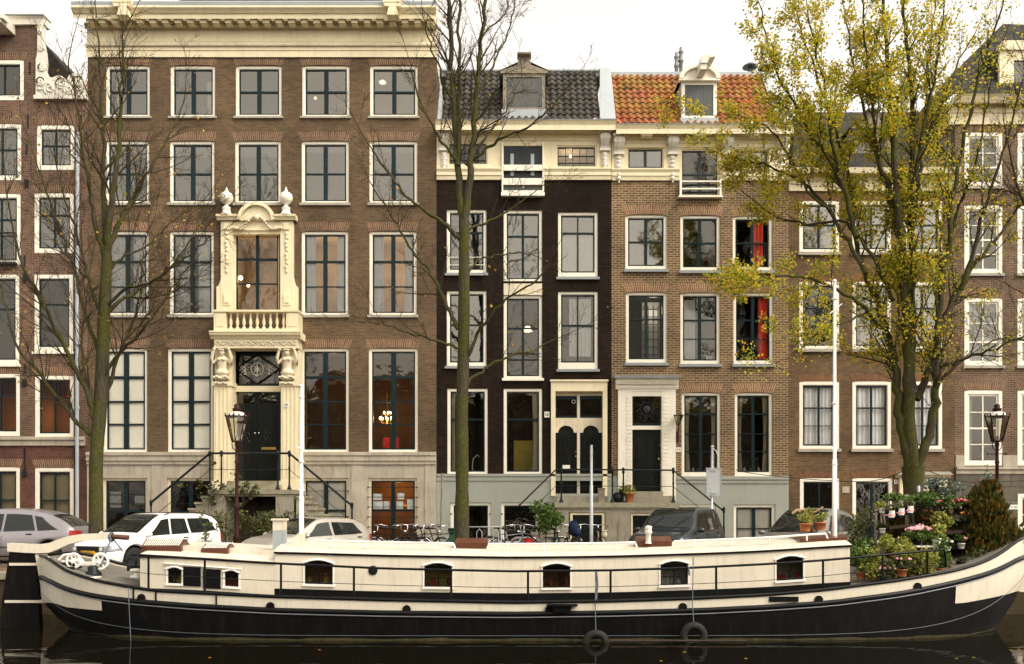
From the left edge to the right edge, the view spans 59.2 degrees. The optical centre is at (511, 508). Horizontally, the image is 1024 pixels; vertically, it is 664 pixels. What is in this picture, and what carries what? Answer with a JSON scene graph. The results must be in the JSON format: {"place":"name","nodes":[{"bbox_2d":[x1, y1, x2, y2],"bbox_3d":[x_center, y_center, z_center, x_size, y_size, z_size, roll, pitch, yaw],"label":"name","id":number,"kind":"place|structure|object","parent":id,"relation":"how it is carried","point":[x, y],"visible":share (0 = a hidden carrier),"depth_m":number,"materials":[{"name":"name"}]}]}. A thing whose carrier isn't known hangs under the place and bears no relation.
{"place":"outdoors","nodes":[
{"label":"outdoors","id":0,"kind":"place"},
{"bbox_2d":[0,558,7,570],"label":"street","id":1,"kind":"structure","parent":0,"point":[3,563],"depth_m":26.78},
{"bbox_2d":[0,508,87,556],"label":"parked car","id":2,"kind":"object","parent":1,"relation":"on","point":[30,526],"visible":0.56,"depth_m":26.67,"materials":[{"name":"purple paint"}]},
{"bbox_2d":[0,0,255,533],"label":"bare tree","id":3,"kind":"object","parent":1,"relation":"on","point":[98,407],"visible":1,"depth_m":25.85,"materials":[{"name":"brown plant"}]},
{"bbox_2d":[72,512,221,563],"bbox_3d":[-10.001,0.873,24.998,1.956,1.534,4.214,0,0,25],"label":"parked car","id":4,"kind":"object","parent":1,"relation":"on","point":[137,528],"visible":0.48,"depth_m":24.34,"materials":[{"name":"white paint"}]},
{"bbox_2d":[225,404,248,542],"bbox_3d":[-8.398,-0.776,27.500,0.674,4.833,0.698,0,0,0],"label":"street lamp","id":5,"kind":"object","parent":1,"relation":"on","point":[239,414],"visible":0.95,"depth_m":27.45,"materials":[{"name":"black metal"}]},
{"bbox_2d":[209,510,307,540],"bbox_3d":[-8.261,0.830,29.301,3.087,1.636,1.989,0,0,34],"label":"shrub","id":6,"kind":"object","parent":1,"relation":"on","point":[254,521],"visible":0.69,"depth_m":28.97,"materials":[{"name":"green plant"}]},
{"bbox_2d":[241,517,371,544],"bbox_3d":[-5.751,0.941,25.299,1.939,1.397,3.862,0,0,37],"label":"parked car","id":7,"kind":"object","parent":1,"relation":"on","point":[329,528],"visible":0.3,"depth_m":24.99,"materials":[{"name":"silver metal"}]},
{"bbox_2d":[304,0,616,539],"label":"bare tree","id":8,"kind":"object","parent":1,"relation":"on","point":[462,324],"visible":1,"depth_m":25.87,"materials":[{"name":"brown plant"}]},
{"bbox_2d":[529,499,565,542],"bbox_3d":[1.099,0.659,27.974,1.149,1.962,1.135,0,0,0],"label":"bay tree","id":9,"kind":"object","parent":1,"relation":"on","point":[548,518],"visible":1,"depth_m":27.89,"materials":[{"name":"green plant"}]},
{"bbox_2d":[628,507,724,541],"bbox_3d":[4.649,0.798,25.199,2.012,1.684,3.962,0,0,30],"label":"parked car","id":10,"kind":"object","parent":1,"relation":"on","point":[683,523],"visible":0.41,"depth_m":24.59,"materials":[{"name":"blue paint"}]},
{"bbox_2d":[706,445,720,508],"bbox_3d":[5.808,-0.091,25.980,0.425,3.463,0.159,0,0,0],"label":"road sign","id":11,"kind":"object","parent":1,"relation":"on","point":[713,481],"visible":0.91,"depth_m":25.93,"materials":[{"name":"metal"}]},
{"bbox_2d":[758,508,861,563],"bbox_3d":[8.449,0.815,25.499,2.035,1.650,4.362,0,0,38],"label":"parked car","id":12,"kind":"object","parent":1,"relation":"on","point":[787,522],"visible":0.3,"depth_m":24.92,"materials":[{"name":"grey paint"}]},
{"bbox_2d":[647,0,1023,523],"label":"autumn tree","id":13,"kind":"object","parent":1,"relation":"on","point":[900,199],"visible":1,"depth_m":24.78,"materials":[{"name":"yellow plant"}]},
{"bbox_2d":[922,25,1023,395],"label":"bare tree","id":14,"kind":"object","parent":1,"relation":"on","point":[1018,192],"visible":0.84,"depth_m":24.63,"materials":[{"name":"yellow plant"}]},
{"bbox_2d":[984,404,1010,481],"bbox_3d":[14.805,-0.776,27.500,0.674,4.833,0.698,0,0,0],"label":"street lamp","id":15,"kind":"object","parent":1,"relation":"on","point":[997,412],"visible":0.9,"depth_m":27.46,"materials":[{"name":"black metal"}]},
{"bbox_2d":[0,614,1023,663],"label":"water","id":16,"kind":"structure","parent":0,"point":[54,639],"depth_m":16.61,"materials":[{"name":"black liquid"}]},
{"bbox_2d":[0,279,1023,640],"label":"houseboat","id":17,"kind":"object","parent":16,"relation":"on","point":[782,587],"visible":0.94,"depth_m":18.44,"materials":[{"name":"beige paint"}]},
{"bbox_2d":[846,503,874,562],"bbox_3d":[7.851,0.558,20.460,0.922,1.346,0.522,0,0,-44],"label":"potted plant","id":18,"kind":"object","parent":17,"relation":"on","point":[857,532],"visible":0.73,"depth_m":20.34,"materials":[{"name":"green plant"}]},
{"bbox_2d":[890,541,940,574],"bbox_3d":[8.510,1.106,18.910,1.068,0.963,0.811,0,0,0],"label":"potted plant","id":19,"kind":"object","parent":17,"relation":"on","point":[920,558],"visible":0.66,"depth_m":18.75,"materials":[{"name":"green plant"}]},
{"bbox_2d":[920,476,966,509],"bbox_3d":[9.846,-0.359,20.543,1.005,0.777,0.908,0,0,21],"label":"potted plant","id":20,"kind":"object","parent":17,"relation":"on","point":[934,484],"visible":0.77,"depth_m":20.54,"materials":[{"name":"green plant"}]},
{"bbox_2d":[953,478,1023,557],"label":"conifer","id":21,"kind":"object","parent":17,"relation":"on","point":[998,523],"visible":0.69,"depth_m":19.52,"materials":[{"name":"green plant"}]},
{"bbox_2d":[0,0,1023,168],"label":"sky","id":22,"kind":"structure","parent":0,"point":[626,35],"materials":[{"name":"white"}]},
{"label":"pavement","id":23,"kind":"structure","parent":0,"visible":0},
{"bbox_2d":[0,11,87,521],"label":"canal house","id":24,"kind":"structure","parent":23,"relation":"on","point":[43,464],"depth_m":32.00,"materials":[{"name":"red brick"}]},
{"bbox_2d":[0,467,19,508],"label":"window","id":25,"kind":"structure","parent":24,"relation":"in","point":[9,476],"depth_m":32.17,"materials":[{"name":"white paint"}]},
{"bbox_2d":[0,60,23,99],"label":"window","id":26,"kind":"structure","parent":24,"relation":"in","point":[9,69],"depth_m":32.06,"materials":[{"name":"white paint"}]},
{"bbox_2d":[0,275,58,380],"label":"window","id":27,"kind":"structure","parent":24,"relation":"in","point":[8,350],"depth_m":33.64,"materials":[{"name":"grey glass"}]},
{"bbox_2d":[0,374,58,435],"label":"window","id":28,"kind":"structure","parent":24,"relation":"in","point":[9,390],"depth_m":33.30,"materials":[{"name":"glass"}]},
{"bbox_2d":[0,194,59,288],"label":"window","id":29,"kind":"structure","parent":24,"relation":"in","point":[14,199],"depth_m":33.24,"materials":[{"name":"white paint"}]},
{"bbox_2d":[0,124,60,179],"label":"window","id":30,"kind":"structure","parent":24,"relation":"in","point":[10,139],"depth_m":33.16,"materials":[{"name":"grey glass"}]},
{"bbox_2d":[32,275,73,353],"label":"window","id":31,"kind":"structure","parent":24,"relation":"in","point":[68,326],"depth_m":32.03,"materials":[{"name":"white paint"}]},
{"bbox_2d":[35,193,73,252],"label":"window","id":32,"kind":"structure","parent":24,"relation":"in","point":[38,248],"depth_m":32.02,"materials":[{"name":"white paint"}]},
{"bbox_2d":[35,376,73,436],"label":"window","id":33,"kind":"structure","parent":24,"relation":"in","point":[66,425],"depth_m":32.04,"materials":[{"name":"white paint"}]},
{"bbox_2d":[35,468,73,515],"bbox_3d":[-16.250,-0.091,32.093,1.364,2.682,0.185,0,0,0],"label":"window","id":34,"kind":"structure","parent":24,"relation":"in","point":[54,487],"depth_m":32.17,"materials":[{"name":"white paint"}]},
{"bbox_2d":[37,126,73,169],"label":"window","id":35,"kind":"structure","parent":24,"relation":"in","point":[68,164],"depth_m":32.03,"materials":[{"name":"white paint"}]},
{"bbox_2d":[149,450,353,542],"bbox_3d":[-8.762,-0.160,31.225,7.333,3.600,1.750,0,0,0],"label":"stoop","id":36,"kind":"object","parent":23,"relation":"on","point":[274,496],"visible":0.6,"depth_m":30.43,"materials":[{"name":"stone"}]},
{"bbox_2d":[70,0,444,541],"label":"canal house","id":37,"kind":"structure","parent":23,"relation":"on","point":[269,76],"depth_m":32.00,"materials":[{"name":"brown brick"}]},
{"bbox_2d":[103,478,146,530],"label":"window","id":38,"kind":"structure","parent":37,"relation":"in","point":[122,497],"depth_m":32.12,"materials":[{"name":"glass"}]},
{"bbox_2d":[104,349,146,451],"bbox_3d":[-13.739,-3.841,32.120,1.568,3.682,0.140,0,0,0],"label":"window","id":39,"kind":"structure","parent":37,"relation":"in","point":[126,421],"depth_m":32.17,"materials":[{"name":"white paint"}]},
{"bbox_2d":[103,66,150,118],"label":"window","id":40,"kind":"structure","parent":37,"relation":"in","point":[137,104],"depth_m":32.10,"materials":[{"name":"white paint"}]},
{"bbox_2d":[106,142,150,205],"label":"window","id":41,"kind":"structure","parent":37,"relation":"in","point":[126,171],"depth_m":32.10,"materials":[{"name":"grey glass"}]},
{"bbox_2d":[110,232,149,317],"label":"window","id":42,"kind":"structure","parent":37,"relation":"in","point":[122,240],"depth_m":32.17,"materials":[{"name":"grey glass"}]},
{"bbox_2d":[167,232,213,317],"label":"window","id":43,"kind":"structure","parent":37,"relation":"in","point":[205,311],"depth_m":32.16,"materials":[{"name":"grey glass"}]},
{"bbox_2d":[168,349,212,451],"bbox_3d":[-11.421,-3.841,32.120,1.614,3.682,0.140,0,0,0],"label":"window","id":44,"kind":"structure","parent":37,"relation":"in","point":[190,371],"depth_m":32.17,"materials":[{"name":"beige glass"}]},
{"bbox_2d":[168,478,212,511],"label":"window","id":45,"kind":"structure","parent":37,"relation":"in","point":[186,500],"depth_m":33.78,"materials":[{"name":"glass"}]},
{"bbox_2d":[167,142,215,205],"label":"window","id":46,"kind":"structure","parent":37,"relation":"in","point":[204,164],"depth_m":32.17,"materials":[{"name":"grey glass"}]},
{"bbox_2d":[168,66,216,118],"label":"window","id":47,"kind":"structure","parent":37,"relation":"in","point":[201,102],"depth_m":32.10,"materials":[{"name":"white paint"}]},
{"bbox_2d":[237,392,256,480],"bbox_3d":[-9.488,-2.498,32.148,0.774,3.637,0.125,0,0,0],"label":"door","id":48,"kind":"structure","parent":37,"relation":"in","point":[247,401],"depth_m":32.14,"materials":[{"name":"black wood"}]},
{"bbox_2d":[235,236,278,309],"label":"balcony door","id":49,"kind":"structure","parent":37,"relation":"in","point":[257,260],"depth_m":34.53,"materials":[{"name":"beige paint"}]},
{"bbox_2d":[233,66,282,118],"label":"window","id":50,"kind":"structure","parent":37,"relation":"in","point":[259,104],"depth_m":32.10,"materials":[{"name":"white paint"}]},
{"bbox_2d":[233,142,282,205],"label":"window","id":51,"kind":"structure","parent":37,"relation":"in","point":[258,164],"depth_m":32.17,"materials":[{"name":"white paint"}]},
{"bbox_2d":[258,392,278,480],"bbox_3d":[-8.694,-2.498,32.148,0.774,3.637,0.125,0,0,0],"label":"door","id":52,"kind":"structure","parent":37,"relation":"in","point":[268,402],"depth_m":32.14,"materials":[{"name":"black wood"}]},
{"bbox_2d":[299,142,349,205],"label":"window","id":53,"kind":"structure","parent":37,"relation":"in","point":[325,165],"depth_m":33.44,"materials":[{"name":"glass"}]},
{"bbox_2d":[300,66,350,118],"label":"window","id":54,"kind":"structure","parent":37,"relation":"in","point":[315,104],"depth_m":32.10,"materials":[{"name":"white paint"}]},
{"bbox_2d":[302,349,348,451],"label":"window","id":55,"kind":"structure","parent":37,"relation":"in","point":[325,372],"depth_m":34.90,"materials":[{"name":"glass"}]},
{"bbox_2d":[302,232,349,317],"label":"window","id":56,"kind":"structure","parent":37,"relation":"in","point":[324,254],"depth_m":32.17,"materials":[{"name":"grey glass"}]},
{"bbox_2d":[303,478,348,517],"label":"window","id":57,"kind":"structure","parent":37,"relation":"in","point":[340,485],"depth_m":32.12,"materials":[{"name":"grey glass"}]},
{"bbox_2d":[367,232,417,317],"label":"window","id":58,"kind":"structure","parent":37,"relation":"in","point":[387,249],"depth_m":32.17,"materials":[{"name":"grey glass"}]},
{"bbox_2d":[367,478,417,540],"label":"window","id":59,"kind":"structure","parent":37,"relation":"in","point":[392,501],"depth_m":34.25,"materials":[{"name":"beige paint"}]},
{"bbox_2d":[367,142,418,205],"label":"window","id":60,"kind":"structure","parent":37,"relation":"in","point":[403,155],"depth_m":33.44,"materials":[{"name":"white paint"}]},
{"bbox_2d":[369,349,417,451],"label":"window","id":61,"kind":"structure","parent":37,"relation":"in","point":[393,373],"depth_m":34.90,"materials":[{"name":"glass"}]},
{"bbox_2d":[368,66,419,118],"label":"window","id":62,"kind":"structure","parent":37,"relation":"in","point":[394,104],"depth_m":32.10,"materials":[{"name":"white paint"}]},
{"bbox_2d":[435,52,616,542],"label":"canal house","id":63,"kind":"structure","parent":23,"relation":"on","point":[533,423],"depth_m":32.02,"materials":[{"name":"black brick"}]},
{"bbox_2d":[445,210,487,275],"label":"window","id":64,"kind":"structure","parent":63,"relation":"in","point":[475,216],"depth_m":33.37,"materials":[{"name":"white paint"}]},
{"bbox_2d":[445,291,487,368],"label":"window","id":65,"kind":"structure","parent":63,"relation":"in","point":[477,360],"depth_m":34.10,"materials":[{"name":"grey glass"}]},
{"bbox_2d":[447,389,487,473],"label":"window","id":66,"kind":"structure","parent":63,"relation":"in","point":[477,398],"depth_m":32.21,"materials":[{"name":"white paint"}]},
{"bbox_2d":[451,503,490,541],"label":"window","id":67,"kind":"structure","parent":63,"relation":"in","point":[479,513],"depth_m":32.10,"materials":[{"name":"glass"}]},
{"bbox_2d":[501,503,538,542],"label":"window","id":68,"kind":"structure","parent":63,"relation":"in","point":[511,513],"depth_m":32.09,"materials":[{"name":"black glass"}]},
{"bbox_2d":[504,389,541,473],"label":"window","id":69,"kind":"structure","parent":63,"relation":"in","point":[522,414],"depth_m":33.00,"materials":[{"name":"glass"}]},
{"bbox_2d":[504,211,541,280],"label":"window","id":70,"kind":"structure","parent":63,"relation":"in","point":[532,220],"depth_m":34.10,"materials":[{"name":"grey glass"}]},
{"bbox_2d":[502,296,543,395],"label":"window","id":71,"kind":"structure","parent":63,"relation":"in","point":[525,312],"depth_m":34.10,"materials":[{"name":"grey glass"}]},
{"bbox_2d":[504,146,541,177],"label":"window","id":72,"kind":"structure","parent":63,"relation":"in","point":[511,156],"depth_m":32.02,"materials":[{"name":"grey glass"}]},
{"bbox_2d":[556,426,576,493],"bbox_3d":[1.933,-1.784,32.260,0.784,2.523,0.100,0,0,0],"label":"door","id":73,"kind":"structure","parent":63,"relation":"in","point":[566,439],"depth_m":32.26,"materials":[{"name":"black wood"}]},
{"bbox_2d":[556,145,595,166],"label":"window","id":74,"kind":"structure","parent":63,"relation":"in","point":[566,155],"depth_m":32.66,"materials":[{"name":"grey glass"}]},
{"bbox_2d":[556,212,599,279],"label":"window","id":75,"kind":"structure","parent":63,"relation":"in","point":[581,240],"depth_m":32.17,"materials":[{"name":"grey glass"}]},
{"bbox_2d":[556,292,599,371],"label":"window","id":76,"kind":"structure","parent":63,"relation":"in","point":[581,355],"depth_m":32.17,"materials":[{"name":"glass"}]},
{"bbox_2d":[580,426,601,493],"bbox_3d":[2.821,-1.784,32.266,0.792,2.523,0.089,0,0,0],"label":"door","id":77,"kind":"structure","parent":63,"relation":"in","point":[590,435],"depth_m":32.26,"materials":[{"name":"black wood"}]},
{"bbox_2d":[519,467,724,542],"bbox_3d":[3.936,0.119,31.375,7.454,3.042,1.350,0,0,0],"label":"stoop","id":78,"kind":"object","parent":23,"relation":"on","point":[623,519],"visible":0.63,"depth_m":30.78,"materials":[{"name":"stone"}]},
{"bbox_2d":[573,515,601,542],"bbox_3d":[2.580,0.932,30.900,1.006,1.416,0.040,0,0,0],"label":"cellar door","id":79,"kind":"structure","parent":78,"relation":"in","point":[580,519],"depth_m":30.88,"materials":[{"name":"grey wood"}]},
{"bbox_2d":[611,47,794,537],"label":"canal house","id":80,"kind":"structure","parent":23,"relation":"on","point":[679,227],"depth_m":32.00,"materials":[{"name":"orange brick"}]},
{"bbox_2d":[627,148,663,167],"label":"window","id":81,"kind":"structure","parent":80,"relation":"in","point":[636,157],"depth_m":32.80,"materials":[{"name":"grey glass"}]},
{"bbox_2d":[624,215,668,271],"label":"window","id":82,"kind":"structure","parent":80,"relation":"in","point":[643,241],"depth_m":33.27,"materials":[{"name":"glass"}]},
{"bbox_2d":[624,292,668,365],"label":"window","id":83,"kind":"structure","parent":80,"relation":"in","point":[643,309],"depth_m":33.50,"materials":[{"name":"glass"}]},
{"bbox_2d":[632,430,660,490],"bbox_3d":[4.795,-1.531,32.057,1.045,2.552,0.165,0,0,0],"label":"door","id":84,"kind":"structure","parent":80,"relation":"in","point":[646,444],"depth_m":32.05,"materials":[{"name":"black wood"}]},
{"bbox_2d":[661,216,721,273],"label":"window","id":85,"kind":"structure","parent":80,"relation":"in","point":[695,242],"depth_m":32.10,"materials":[{"name":"white paint"}]},
{"bbox_2d":[661,293,721,366],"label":"window","id":86,"kind":"structure","parent":80,"relation":"in","point":[695,308],"depth_m":32.17,"materials":[{"name":"grey glass"}]},
{"bbox_2d":[678,149,722,198],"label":"window","id":87,"kind":"structure","parent":80,"relation":"in","point":[694,183],"depth_m":32.09,"materials":[{"name":"beige paint"}]},
{"bbox_2d":[682,393,719,475],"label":"window","id":88,"kind":"structure","parent":80,"relation":"in","point":[695,433],"depth_m":32.17,"materials":[{"name":"glass"}]},
{"bbox_2d":[708,393,771,475],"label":"window","id":89,"kind":"structure","parent":80,"relation":"in","point":[753,411],"depth_m":32.21,"materials":[{"name":"white paint"}]},
{"bbox_2d":[710,216,774,273],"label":"window","id":90,"kind":"structure","parent":80,"relation":"in","point":[746,240],"depth_m":32.20,"materials":[{"name":"glass"}]},
{"bbox_2d":[711,293,775,366],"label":"window","id":91,"kind":"structure","parent":80,"relation":"in","point":[746,327],"depth_m":32.20,"materials":[{"name":"white paint"}]},
{"bbox_2d":[734,504,774,537],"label":"window","id":92,"kind":"structure","parent":80,"relation":"in","point":[749,519],"depth_m":32.13,"materials":[{"name":"grey glass"}]},
{"bbox_2d":[788,72,961,551],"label":"canal house","id":93,"kind":"structure","parent":23,"relation":"on","point":[868,443],"depth_m":32.00,"materials":[{"name":"brown brick"}]},
{"bbox_2d":[800,478,838,509],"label":"window","id":94,"kind":"structure","parent":93,"relation":"in","point":[813,493],"depth_m":32.06,"materials":[{"name":"white paint"}]},
{"bbox_2d":[798,201,841,254],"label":"window","id":95,"kind":"structure","parent":93,"relation":"in","point":[810,242],"depth_m":32.05,"materials":[{"name":"white paint"}]},
{"bbox_2d":[798,382,841,451],"bbox_3d":[10.909,-3.252,32.071,1.529,2.496,0.321,0,0,0],"label":"window","id":96,"kind":"structure","parent":93,"relation":"in","point":[815,398],"depth_m":32.16,"materials":[{"name":"grey glass"}]},
{"bbox_2d":[799,282,841,351],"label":"window","id":97,"kind":"structure","parent":93,"relation":"in","point":[815,312],"depth_m":32.04,"materials":[{"name":"white paint"}]},
{"bbox_2d":[822,201,890,254],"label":"window","id":98,"kind":"structure","parent":93,"relation":"in","point":[826,241],"depth_m":33.15,"materials":[{"name":"grey glass"}]},
{"bbox_2d":[822,282,890,351],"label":"window","id":99,"kind":"structure","parent":93,"relation":"in","point":[857,321],"depth_m":32.18,"materials":[{"name":"white paint"}]},
{"bbox_2d":[852,478,891,543],"bbox_3d":[12.796,0.091,32.070,1.409,2.318,0.140,0,0,0],"label":"window","id":100,"kind":"structure","parent":93,"relation":"in","point":[871,492],"depth_m":32.07,"materials":[{"name":"white paint"}]},
{"bbox_2d":[851,382,893,451],"bbox_3d":[12.773,-3.252,32.070,1.484,2.496,0.320,0,0,0],"label":"window","id":101,"kind":"structure","parent":93,"relation":"in","point":[871,401],"depth_m":32.16,"materials":[{"name":"grey glass"}]},
{"bbox_2d":[872,282,941,351],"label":"window","id":102,"kind":"structure","parent":93,"relation":"in","point":[931,300],"depth_m":32.51,"materials":[{"name":"grey glass"}]},
{"bbox_2d":[872,201,944,254],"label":"window","id":103,"kind":"structure","parent":93,"relation":"in","point":[929,225],"depth_m":33.34,"materials":[{"name":"grey glass"}]},
{"bbox_2d":[915,382,944,451],"bbox_3d":[14.591,-3.252,32.071,1.484,2.496,0.322,0,0,0],"label":"window","id":104,"kind":"structure","parent":93,"relation":"in","point":[921,408],"depth_m":32.05,"materials":[{"name":"white paint"}]},
{"bbox_2d":[920,24,1023,528],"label":"canal house","id":105,"kind":"structure","parent":23,"relation":"on","point":[985,389],"depth_m":32.00,"materials":[{"name":"brown brick"}]},
{"bbox_2d":[939,133,1004,188],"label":"window","id":106,"kind":"structure","parent":105,"relation":"in","point":[998,138],"depth_m":32.03,"materials":[{"name":"white paint"}]},
{"bbox_2d":[964,391,1001,464],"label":"window","id":107,"kind":"structure","parent":105,"relation":"in","point":[970,397],"depth_m":32.04,"materials":[{"name":"white paint"}]},
{"bbox_2d":[963,298,1004,367],"bbox_3d":[16.739,-6.211,32.070,1.461,2.486,0.320,0,0,0],"label":"window","id":108,"kind":"structure","parent":105,"relation":"in","point":[968,344],"depth_m":32.05,"materials":[{"name":"white paint"}]},
{"bbox_2d":[964,206,1004,275],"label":"window","id":109,"kind":"structure","parent":105,"relation":"in","point":[979,272],"depth_m":32.02,"materials":[{"name":"white paint"}]},
{"bbox_2d":[977,133,1023,188],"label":"window","id":110,"kind":"structure","parent":105,"relation":"in","point":[990,149],"depth_m":33.08,"materials":[{"name":"grey glass"}]},
{"bbox_2d":[977,206,1023,275],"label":"window","id":111,"kind":"structure","parent":105,"relation":"in","point":[988,263],"depth_m":32.94,"materials":[{"name":"white paint"}]},
{"bbox_2d":[977,391,1023,464],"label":"window","id":112,"kind":"structure","parent":105,"relation":"in","point":[988,401],"depth_m":33.15,"materials":[{"name":"grey glass"}]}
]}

